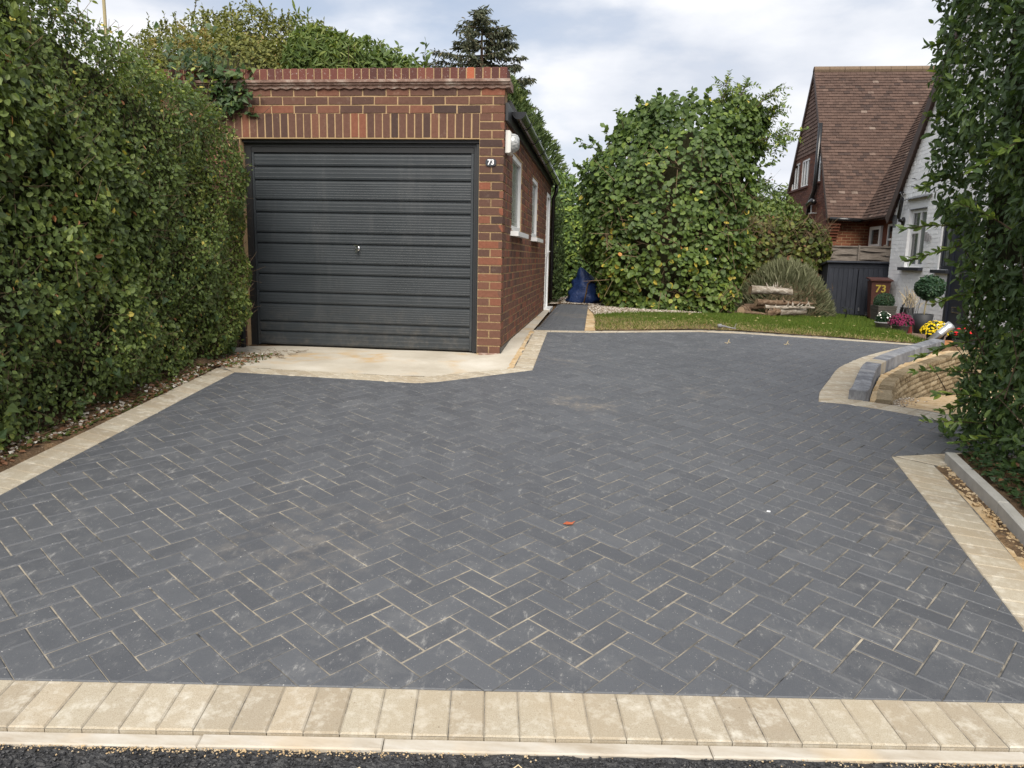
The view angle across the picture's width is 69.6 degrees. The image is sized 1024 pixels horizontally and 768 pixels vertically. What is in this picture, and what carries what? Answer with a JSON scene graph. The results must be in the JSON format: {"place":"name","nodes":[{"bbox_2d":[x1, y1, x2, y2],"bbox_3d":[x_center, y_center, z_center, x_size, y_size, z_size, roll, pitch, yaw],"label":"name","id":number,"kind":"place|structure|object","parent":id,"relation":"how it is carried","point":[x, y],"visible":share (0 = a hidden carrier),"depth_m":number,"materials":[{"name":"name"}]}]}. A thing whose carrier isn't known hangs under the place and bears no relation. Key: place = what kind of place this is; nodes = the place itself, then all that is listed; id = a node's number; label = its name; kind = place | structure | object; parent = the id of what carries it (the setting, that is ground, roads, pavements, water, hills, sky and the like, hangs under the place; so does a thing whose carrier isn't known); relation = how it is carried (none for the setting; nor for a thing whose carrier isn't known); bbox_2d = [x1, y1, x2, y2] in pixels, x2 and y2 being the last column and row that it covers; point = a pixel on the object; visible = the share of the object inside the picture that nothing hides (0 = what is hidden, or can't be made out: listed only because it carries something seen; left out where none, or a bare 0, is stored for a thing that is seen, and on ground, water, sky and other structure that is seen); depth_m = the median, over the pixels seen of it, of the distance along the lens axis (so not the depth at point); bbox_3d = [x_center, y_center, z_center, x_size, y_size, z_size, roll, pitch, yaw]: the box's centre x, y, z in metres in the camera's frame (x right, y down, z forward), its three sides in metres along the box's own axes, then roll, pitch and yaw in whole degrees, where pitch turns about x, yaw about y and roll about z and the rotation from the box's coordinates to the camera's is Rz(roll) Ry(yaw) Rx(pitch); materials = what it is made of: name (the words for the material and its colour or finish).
{"place":"outdoors","nodes":[
{"label":"outdoors","id":0,"kind":"place"},
{"bbox_2d":[19,0,956,258],"label":"sky","id":1,"kind":"structure","parent":0,"point":[589,59],"materials":[{"name":"white"}]},
{"bbox_2d":[0,744,1023,767],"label":"pavement","id":2,"kind":"structure","parent":0,"point":[486,760],"depth_m":1.98,"materials":[{"name":"black asphalt"}]},
{"bbox_2d":[0,744,1023,767],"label":"sandy grit","id":3,"kind":"object","parent":2,"relation":"on","point":[267,752],"visible":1,"depth_m":1.98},
{"bbox_2d":[0,330,1023,752],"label":"driveway","id":4,"kind":"structure","parent":0,"point":[768,540],"depth_m":3.07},
{"bbox_2d":[507,330,533,368],"bbox_3d":[0.111,-0.380,7.614,0.067,0.155,2.080,2,10,7],"label":"sand strip","id":5,"kind":"object","parent":4,"relation":"on","point":[516,357],"visible":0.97,"depth_m":7.32,"materials":[{"name":"beige sand"}]},
{"bbox_2d":[927,321,954,339],"bbox_3d":[5.130,-0.613,8.803,0.292,0.277,0.116,2,10,7],"label":"metal can","id":6,"kind":"object","parent":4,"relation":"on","point":[947,327],"visible":0.81,"depth_m":8.77,"materials":[{"name":"silver metal"}]},
{"bbox_2d":[0,301,1023,740],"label":"ground","id":7,"kind":"structure","parent":0,"point":[50,443],"depth_m":4.63,"materials":[{"name":"soil"}]},
{"bbox_2d":[102,0,108,53],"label":"telegraph pole","id":8,"kind":"object","parent":7,"relation":"on","point":[104,12],"depth_m":40.09,"materials":[{"name":"brown wood"}]},
{"bbox_2d":[0,352,263,459],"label":"stones","id":9,"kind":"object","parent":7,"relation":"on","point":[80,423],"visible":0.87,"depth_m":4.92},
{"bbox_2d":[0,0,265,449],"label":"hedge","id":10,"kind":"object","parent":7,"relation":"on","point":[113,246],"visible":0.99,"depth_m":4.81,"materials":[{"name":"green plant"}]},
{"bbox_2d":[0,348,306,465],"bbox_3d":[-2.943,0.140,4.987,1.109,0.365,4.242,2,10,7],"label":"leaf litter","id":11,"kind":"object","parent":7,"relation":"on","point":[68,433],"visible":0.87,"depth_m":5.01,"materials":[{"name":"brown plant"}]},
{"bbox_2d":[112,0,334,108],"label":"tree","id":12,"kind":"object","parent":7,"relation":"on","point":[258,49],"visible":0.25,"depth_m":14.87,"materials":[{"name":"green plant"}]},
{"bbox_2d":[155,67,560,354],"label":"garage","id":13,"kind":"structure","parent":7,"relation":"on","point":[405,208],"depth_m":7.28,"materials":[{"name":"brick"}]},
{"bbox_2d":[146,19,275,122],"bbox_3d":[-2.892,-2.985,7.087,1.256,0.889,0.792,2,10,7],"label":"ivy plant","id":14,"kind":"object","parent":13,"relation":"on","point":[205,64],"visible":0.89,"depth_m":7.07,"materials":[{"name":"green plant"}]},
{"bbox_2d":[242,139,478,352],"bbox_3d":[-1.498,-1.369,7.360,2.379,2.051,0.142,2,10,7],"label":"garage door","id":15,"kind":"structure","parent":13,"relation":"in","point":[370,243],"depth_m":7.33,"materials":[{"name":"black paint"}]},
{"bbox_2d":[510,154,528,238],"bbox_3d":[0.060,-2.067,8.172,0.165,0.863,1.100,2,10,7],"label":"window","id":16,"kind":"structure","parent":13,"relation":"in","point":[516,173],"depth_m":8.36,"materials":[{"name":"white plastic"}]},
{"bbox_2d":[531,178,542,242],"bbox_3d":[0.329,-2.440,10.380,0.165,0.863,1.070,2,10,7],"label":"window","id":17,"kind":"structure","parent":13,"relation":"in","point":[535,185],"depth_m":10.65,"materials":[{"name":"white plastic"}]},
{"bbox_2d":[543,192,552,311],"bbox_3d":[0.639,-2.291,12.896,0.160,2.005,0.780,2,10,7],"label":"side door","id":18,"kind":"structure","parent":13,"relation":"in","point":[547,251],"depth_m":13.08,"materials":[{"name":"white plastic"}]},
{"bbox_2d":[279,0,447,68],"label":"bamboo clump","id":19,"kind":"object","parent":7,"relation":"on","point":[326,48],"visible":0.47,"depth_m":14.07,"materials":[{"name":"green plant"}]},
{"bbox_2d":[216,310,549,375],"bbox_3d":[-1.160,-0.720,9.597,2.955,0.120,7.148,2,10,7],"label":"concrete apron","id":20,"kind":"object","parent":7,"relation":"on","point":[383,361],"visible":0.9,"depth_m":6.79,"materials":[{"name":"beige concrete"}]},
{"bbox_2d":[231,259,245,347],"bbox_3d":[-2.754,-0.817,7.388,0.105,0.950,0.080,2,10,7],"label":"timber post","id":21,"kind":"object","parent":20,"relation":"on","point":[243,335],"visible":0.07,"depth_m":7.43,"materials":[{"name":"brown wood"}]},
{"bbox_2d":[343,34,432,68],"bbox_3d":[-2.800,-4.318,15.334,2.686,5.555,1.841,2,10,7],"label":"bay tree","id":22,"kind":"object","parent":7,"relation":"on","point":[379,57],"visible":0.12,"depth_m":14.57,"materials":[{"name":"green plant"}]},
{"bbox_2d":[428,5,544,123],"bbox_3d":[-1.019,-7.469,23.848,4.279,8.940,4.230,2,10,7],"label":"spruce tree","id":23,"kind":"object","parent":7,"relation":"on","point":[478,24],"visible":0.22,"depth_m":23.13,"materials":[{"name":"green plant"}]},
{"bbox_2d":[0,731,1023,765],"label":"concrete edging","id":24,"kind":"object","parent":7,"relation":"on","point":[427,747],"visible":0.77,"depth_m":2.04,"materials":[{"name":"beige concrete"}]},
{"bbox_2d":[507,73,575,199],"bbox_3d":[-0.359,-5.306,19.895,5.245,6.043,5.265,2,10,7],"label":"cypress tree","id":25,"kind":"object","parent":7,"relation":"on","point":[517,97],"visible":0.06,"depth_m":19.01,"materials":[{"name":"green plant"}]},
{"bbox_2d":[548,194,565,302],"bbox_3d":[0.751,-2.624,14.410,0.632,2.168,1.226,2,10,7],"label":"yew bush","id":26,"kind":"object","parent":7,"relation":"on","point":[557,273],"visible":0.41,"depth_m":14.23,"materials":[{"name":"green plant"}]},
{"bbox_2d":[551,169,586,214],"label":"holly bush","id":27,"kind":"object","parent":7,"relation":"on","point":[566,199],"visible":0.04,"depth_m":17.68,"materials":[{"name":"green plant"}]},
{"bbox_2d":[552,205,610,296],"bbox_3d":[1.713,-2.937,16.641,2.786,2.164,1.114,2,10,7],"label":"laurel hedge","id":28,"kind":"object","parent":7,"relation":"on","point":[574,261],"visible":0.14,"depth_m":16.25,"materials":[{"name":"green plant"}]},
{"bbox_2d":[585,309,594,330],"bbox_3d":[1.146,-0.964,10.707,0.125,0.012,4.045,2,10,6],"label":"sand strip","id":29,"kind":"object","parent":7,"relation":"on","point":[590,322],"visible":0.89,"depth_m":9.94,"materials":[{"name":"beige sand"}]},
{"bbox_2d":[572,69,808,312],"bbox_3d":[2.996,-3.273,13.102,3.914,4.220,2.687,1,10,-3],"label":"hazel bush","id":30,"kind":"object","parent":7,"relation":"on","point":[664,223],"visible":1,"depth_m":12.53,"materials":[{"name":"green plant"}]},
{"bbox_2d":[722,176,787,209],"bbox_3d":[9.358,-5.777,28.528,4.748,4.674,2.347,2,10,7],"label":"conifer","id":31,"kind":"object","parent":7,"relation":"on","point":[767,192],"visible":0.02,"depth_m":27.83,"materials":[{"name":"green plant"}]},
{"bbox_2d":[735,192,805,298],"bbox_3d":[6.530,-3.579,19.650,2.440,3.048,1.663,2,10,7],"label":"elder bush","id":32,"kind":"object","parent":7,"relation":"on","point":[759,209],"visible":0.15,"depth_m":19.21,"materials":[{"name":"green plant"}]},
{"bbox_2d":[728,207,843,288],"bbox_3d":[6.032,-2.803,16.743,2.732,2.472,1.337,2,10,7],"label":"bramble hedge","id":33,"kind":"object","parent":7,"relation":"on","point":[813,246],"visible":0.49,"depth_m":16.38,"materials":[{"name":"green plant"}]},
{"bbox_2d":[818,260,888,316],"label":"bin store","id":34,"kind":"structure","parent":7,"relation":"on","point":[847,281],"depth_m":15.95,"materials":[{"name":"wood"}]},
{"bbox_2d":[828,268,858,314],"bbox_3d":[7.168,-2.015,16.002,0.601,0.995,0.018,2,10,7],"label":"door","id":35,"kind":"structure","parent":34,"relation":"in","point":[843,281],"depth_m":15.98,"materials":[{"name":"grey wood"}]},
{"bbox_2d":[854,268,887,314],"bbox_3d":[7.779,-1.990,15.932,0.601,0.995,0.018,2,10,7],"label":"door","id":36,"kind":"structure","parent":34,"relation":"in","point":[862,286],"depth_m":15.92,"materials":[{"name":"grey wood"}]},
{"bbox_2d":[825,245,890,261],"bbox_3d":[8.248,-2.495,17.585,2.270,1.650,0.160,2,10,7],"label":"woven fence","id":37,"kind":"object","parent":7,"relation":"on","point":[862,253],"visible":0.15,"depth_m":17.45,"materials":[{"name":"brown wood"}]},
{"bbox_2d":[784,66,935,245],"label":"brick house","id":38,"kind":"structure","parent":7,"relation":"on","point":[857,138],"depth_m":20.88,"materials":[{"name":"tile"}]},
{"bbox_2d":[788,163,799,193],"bbox_3d":[9.146,-6.626,23.707,0.160,0.885,1.110,2,10,7],"label":"window","id":39,"kind":"structure","parent":38,"relation":"in","point":[796,180],"depth_m":23.71,"materials":[{"name":"white plastic"}]},
{"bbox_2d":[797,158,809,190],"bbox_3d":[9.010,-6.438,22.596,0.160,0.885,1.080,2,10,7],"label":"window","id":40,"kind":"structure","parent":38,"relation":"in","point":[805,168],"depth_m":22.66,"materials":[{"name":"white plastic"}]},
{"bbox_2d":[812,156,820,185],"bbox_3d":[8.836,-6.195,21.162,0.160,0.885,0.710,2,10,7],"label":"window","id":41,"kind":"structure","parent":38,"relation":"in","point":[819,174],"depth_m":21.12,"materials":[{"name":"white plastic"}]},
{"bbox_2d":[868,226,882,245],"bbox_3d":[9.609,-3.132,19.600,0.080,2.080,0.800,2,10,7],"label":"window","id":42,"kind":"structure","parent":38,"relation":"in","point":[875,233],"depth_m":19.42,"materials":[{"name":"white paint"}]},
{"bbox_2d":[886,224,892,245],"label":"window","id":43,"kind":"structure","parent":38,"relation":"in","point":[890,226],"depth_m":18.56,"materials":[{"name":"white paint"}]},
{"bbox_2d":[864,277,893,316],"bbox_3d":[7.616,-1.780,15.337,0.424,0.867,0.528,4,10,14],"label":"wheelie bin","id":44,"kind":"object","parent":7,"relation":"on","point":[878,285],"visible":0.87,"depth_m":15.13,"materials":[{"name":"brown plastic"}]},
{"bbox_2d":[848,338,944,401],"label":"charcoal kerb","id":45,"kind":"structure","parent":7,"relation":"on","point":[871,371],"depth_m":7.26,"materials":[{"name":"grey concrete"}]},
{"bbox_2d":[869,351,958,401],"bbox_3d":[3.999,-0.122,7.375,0.349,0.165,3.545,9,13,39],"label":"sand haunch","id":46,"kind":"object","parent":7,"relation":"on","point":[873,397],"visible":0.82,"depth_m":7.41,"materials":[{"name":"beige sand"}]},
{"bbox_2d":[874,350,994,404],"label":"stone wall","id":47,"kind":"structure","parent":7,"relation":"on","point":[898,384],"depth_m":7.68,"materials":[{"name":"beige stone"}]},
{"bbox_2d":[885,0,1023,337],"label":"white house","id":48,"kind":"structure","parent":7,"relation":"on","point":[909,205],"depth_m":13.93,"materials":[{"name":"paint"}]},
{"bbox_2d":[897,208,927,270],"bbox_3d":[7.800,-2.780,14.215,0.204,1.165,0.990,2,10,7],"label":"window","id":49,"kind":"structure","parent":48,"relation":"in","point":[916,242],"depth_m":14.28,"materials":[{"name":"white plastic"}]},
{"bbox_2d":[930,218,953,273],"bbox_3d":[7.634,-2.496,12.925,0.190,1.095,0.630,2,10,7],"label":"window","id":50,"kind":"structure","parent":48,"relation":"in","point":[943,267],"depth_m":13.03,"materials":[{"name":"white glass"}]},
{"bbox_2d":[942,200,976,329],"bbox_3d":[7.555,-1.945,12.348,0.090,2.190,0.820,2,10,7],"label":"front door","id":51,"kind":"structure","parent":48,"relation":"in","point":[950,312],"depth_m":12.57,"materials":[{"name":"black metal"}]},
{"bbox_2d":[944,452,1023,545],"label":"concrete kerb","id":52,"kind":"structure","parent":7,"relation":"on","point":[1008,514],"depth_m":3.94,"materials":[{"name":"grey concrete"}]},
{"bbox_2d":[944,472,1023,569],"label":"sand strip","id":53,"kind":"object","parent":7,"relation":"on","point":[988,522],"visible":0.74,"depth_m":3.75,"materials":[{"name":"beige sand"}]},
{"bbox_2d":[938,466,1023,553],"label":"sand clods","id":54,"kind":"object","parent":53,"relation":"on","point":[1011,535],"visible":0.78,"depth_m":3.85,"materials":[{"name":"beige sand"}]},
{"bbox_2d":[957,451,1023,516],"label":"hedge bed","id":55,"kind":"object","parent":7,"relation":"on","point":[1013,502],"visible":0.3,"depth_m":4.20,"materials":[{"name":"soil"}]},
{"bbox_2d":[895,0,1023,473],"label":"hedge","id":56,"kind":"object","parent":55,"relation":"on","point":[999,244],"visible":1,"depth_m":4.56,"materials":[{"name":"green plant"}]},
{"bbox_2d":[954,444,1023,505],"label":"ground ivy","id":57,"kind":"object","parent":55,"relation":"on","point":[998,472],"visible":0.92,"depth_m":4.21,"materials":[{"name":"green plant"}]},
{"bbox_2d":[963,442,1023,491],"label":"leaf litter","id":58,"kind":"object","parent":55,"relation":"on","point":[1000,479],"visible":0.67,"depth_m":4.23,"materials":[{"name":"brown plant"}]},
{"bbox_2d":[536,304,588,330],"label":"garden path","id":59,"kind":"structure","parent":0,"point":[565,317],"depth_m":10.34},
{"bbox_2d":[549,296,701,314],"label":"gravel","id":60,"kind":"structure","parent":0,"point":[599,310],"depth_m":12.61,"materials":[{"name":"beige gravel"}]},
{"bbox_2d":[565,267,602,303],"bbox_3d":[1.395,-1.906,14.162,0.730,0.680,0.589,2,10,7],"label":"rubble bag","id":61,"kind":"object","parent":60,"relation":"on","point":[583,289],"visible":0.91,"depth_m":14.02,"materials":[{"name":"blue plastic"}]},
{"bbox_2d":[593,311,925,342],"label":"lawn","id":62,"kind":"structure","parent":0,"point":[698,327],"depth_m":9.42,"materials":[{"name":"plant"}]},
{"bbox_2d":[717,323,736,328],"bbox_3d":[2.717,-0.736,9.310,0.229,0.072,0.052,2,10,7],"label":"hose sprinkler","id":63,"kind":"object","parent":62,"relation":"on","point":[720,326],"visible":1,"depth_m":9.30,"materials":[{"name":"grey plastic"}]},
{"bbox_2d":[737,305,751,313],"bbox_3d":[4.202,-1.344,13.284,0.167,0.170,0.512,8,12,33],"label":"log","id":64,"kind":"object","parent":62,"relation":"on","point":[741,309],"visible":0.62,"depth_m":13.09,"materials":[{"name":"beige wood"}]},
{"bbox_2d":[742,303,763,309],"bbox_3d":[4.567,-1.443,13.401,0.721,0.226,0.128,1,10,-1],"label":"log","id":65,"kind":"object","parent":64,"relation":"on","point":[752,306],"visible":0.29,"depth_m":13.36,"materials":[{"name":"brown wood"}]},
{"bbox_2d":[598,311,923,340],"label":"lawn weeds","id":66,"kind":"object","parent":62,"relation":"on","point":[764,317],"visible":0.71,"depth_m":10.78,"materials":[{"name":"green plant"}]},
{"bbox_2d":[766,305,780,316],"bbox_3d":[4.530,-1.265,12.779,0.256,0.225,0.152,-1,10,-14],"label":"log","id":67,"kind":"object","parent":62,"relation":"on","point":[774,312],"visible":0.88,"depth_m":12.74,"materials":[{"name":"brown wood"}]},
{"bbox_2d":[744,305,771,314],"bbox_3d":[4.279,-1.276,12.804,0.457,0.164,0.072,4,10,18],"label":"log","id":68,"kind":"object","parent":67,"relation":"on","point":[751,312],"visible":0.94,"depth_m":12.82,"materials":[{"name":"brown wood"}]},
{"bbox_2d":[735,256,837,317],"bbox_3d":[5.237,-1.756,14.143,2.082,1.432,1.784,2,10,7],"label":"lavender bush","id":69,"kind":"object","parent":62,"relation":"on","point":[804,281],"visible":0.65,"depth_m":13.89,"materials":[{"name":"green plant"}]},
{"bbox_2d":[765,303,807,315],"bbox_3d":[4.845,-1.320,12.905,0.765,0.254,0.174,0,10,-5],"label":"log","id":70,"kind":"object","parent":62,"relation":"on","point":[793,311],"visible":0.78,"depth_m":12.87,"materials":[{"name":"brown wood"}]},
{"bbox_2d":[754,297,812,306],"bbox_3d":[4.849,-1.458,13.060,1.073,0.190,0.149,0,10,-5],"label":"log","id":71,"kind":"object","parent":70,"relation":"on","point":[764,302],"visible":0.88,"depth_m":13.03,"materials":[{"name":"brown wood"}]},
{"bbox_2d":[748,282,792,294],"bbox_3d":[4.645,-1.714,13.188,0.798,0.238,0.164,0,10,-7],"label":"log","id":72,"kind":"object","parent":71,"relation":"on","point":[767,289],"visible":1,"depth_m":13.14,"materials":[{"name":"brown wood"}]},
{"bbox_2d":[764,301,814,308],"bbox_3d":[4.841,-1.373,12.813,0.878,0.158,0.089,1,10,0],"label":"log","id":73,"kind":"object","parent":70,"relation":"on","point":[792,306],"visible":1,"depth_m":12.81,"materials":[{"name":"brown wood"}]},
{"bbox_2d":[842,307,852,317],"bbox_3d":[6.220,-1.290,13.672,0.188,0.276,0.142,2,10,7],"label":"solar spotlight","id":74,"kind":"object","parent":62,"relation":"on","point":[844,309],"visible":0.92,"depth_m":13.63,"materials":[{"name":"black plastic"}]},
{"bbox_2d":[874,311,890,328],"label":"potted flowers","id":75,"kind":"object","parent":62,"relation":"on","point":[882,320],"visible":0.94,"depth_m":11.10,"materials":[{"name":"green plant"}]},
{"bbox_2d":[901,391,1014,419],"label":"sunken path","id":76,"kind":"structure","parent":0,"point":[931,404],"depth_m":6.97,"materials":[{"name":"beige sand"}]},
{"bbox_2d":[892,397,927,406],"bbox_3d":[3.560,0.179,6.633,0.288,0.148,1.614,7,11,31],"label":"rubble","id":77,"kind":"object","parent":76,"relation":"on","point":[898,403],"visible":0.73,"depth_m":6.82,"materials":[{"name":"beige stone"}]},
{"bbox_2d":[945,328,988,345],"bbox_3d":[5.541,-0.602,8.928,0.486,0.306,0.288,2,10,7],"label":"flower trough","id":78,"kind":"object","parent":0,"point":[954,336],"visible":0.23,"depth_m":8.90,"materials":[{"name":"red plant"}]},
{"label":"patio","id":79,"kind":"structure","parent":0,"visible":0},
{"bbox_2d":[870,292,897,319],"bbox_3d":[6.637,-1.355,13.165,0.377,0.568,0.366,2,10,7],"label":"box planter","id":80,"kind":"object","parent":79,"relation":"on","point":[885,301],"visible":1,"depth_m":13.03,"materials":[{"name":"green plant"}]},
{"bbox_2d":[887,312,914,332],"bbox_3d":[5.614,-0.882,10.633,0.348,0.304,0.350,2,10,7],"label":"potted chrysanthemum","id":81,"kind":"object","parent":79,"relation":"on","point":[897,321],"visible":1,"depth_m":10.54,"materials":[{"name":"pink plant"}]},
{"bbox_2d":[902,289,920,330],"bbox_3d":[6.219,-1.178,11.436,0.427,0.703,0.317,2,10,7],"label":"pot of stems","id":82,"kind":"object","parent":79,"relation":"on","point":[910,310],"visible":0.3,"depth_m":11.41,"materials":[{"name":"beige plant"}]},
{"bbox_2d":[899,286,923,315],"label":"potted plant","id":83,"kind":"object","parent":79,"relation":"on","point":[902,308],"visible":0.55,"depth_m":12.13,"materials":[{"name":"beige plant"}]},
{"bbox_2d":[906,333,946,339],"bbox_3d":[5.641,-0.581,9.889,0.644,0.095,0.950,3,10,12],"label":"deck step","id":84,"kind":"object","parent":79,"relation":"on","point":[922,335],"visible":0.08,"depth_m":10.09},
{"bbox_2d":[913,274,946,333],"bbox_3d":[6.129,-1.182,10.848,0.448,0.879,0.426,2,10,7],"label":"potted topiary","id":85,"kind":"object","parent":79,"relation":"on","point":[930,286],"visible":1,"depth_m":10.75,"materials":[{"name":"green plant"}]},
{"bbox_2d":[919,320,952,339],"bbox_3d":[5.225,-0.646,9.081,0.360,0.283,0.360,2,10,7],"label":"potted chrysanthemum","id":86,"kind":"object","parent":79,"relation":"on","point":[930,329],"visible":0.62,"depth_m":9.02,"materials":[{"name":"yellow plant"}]}
]}

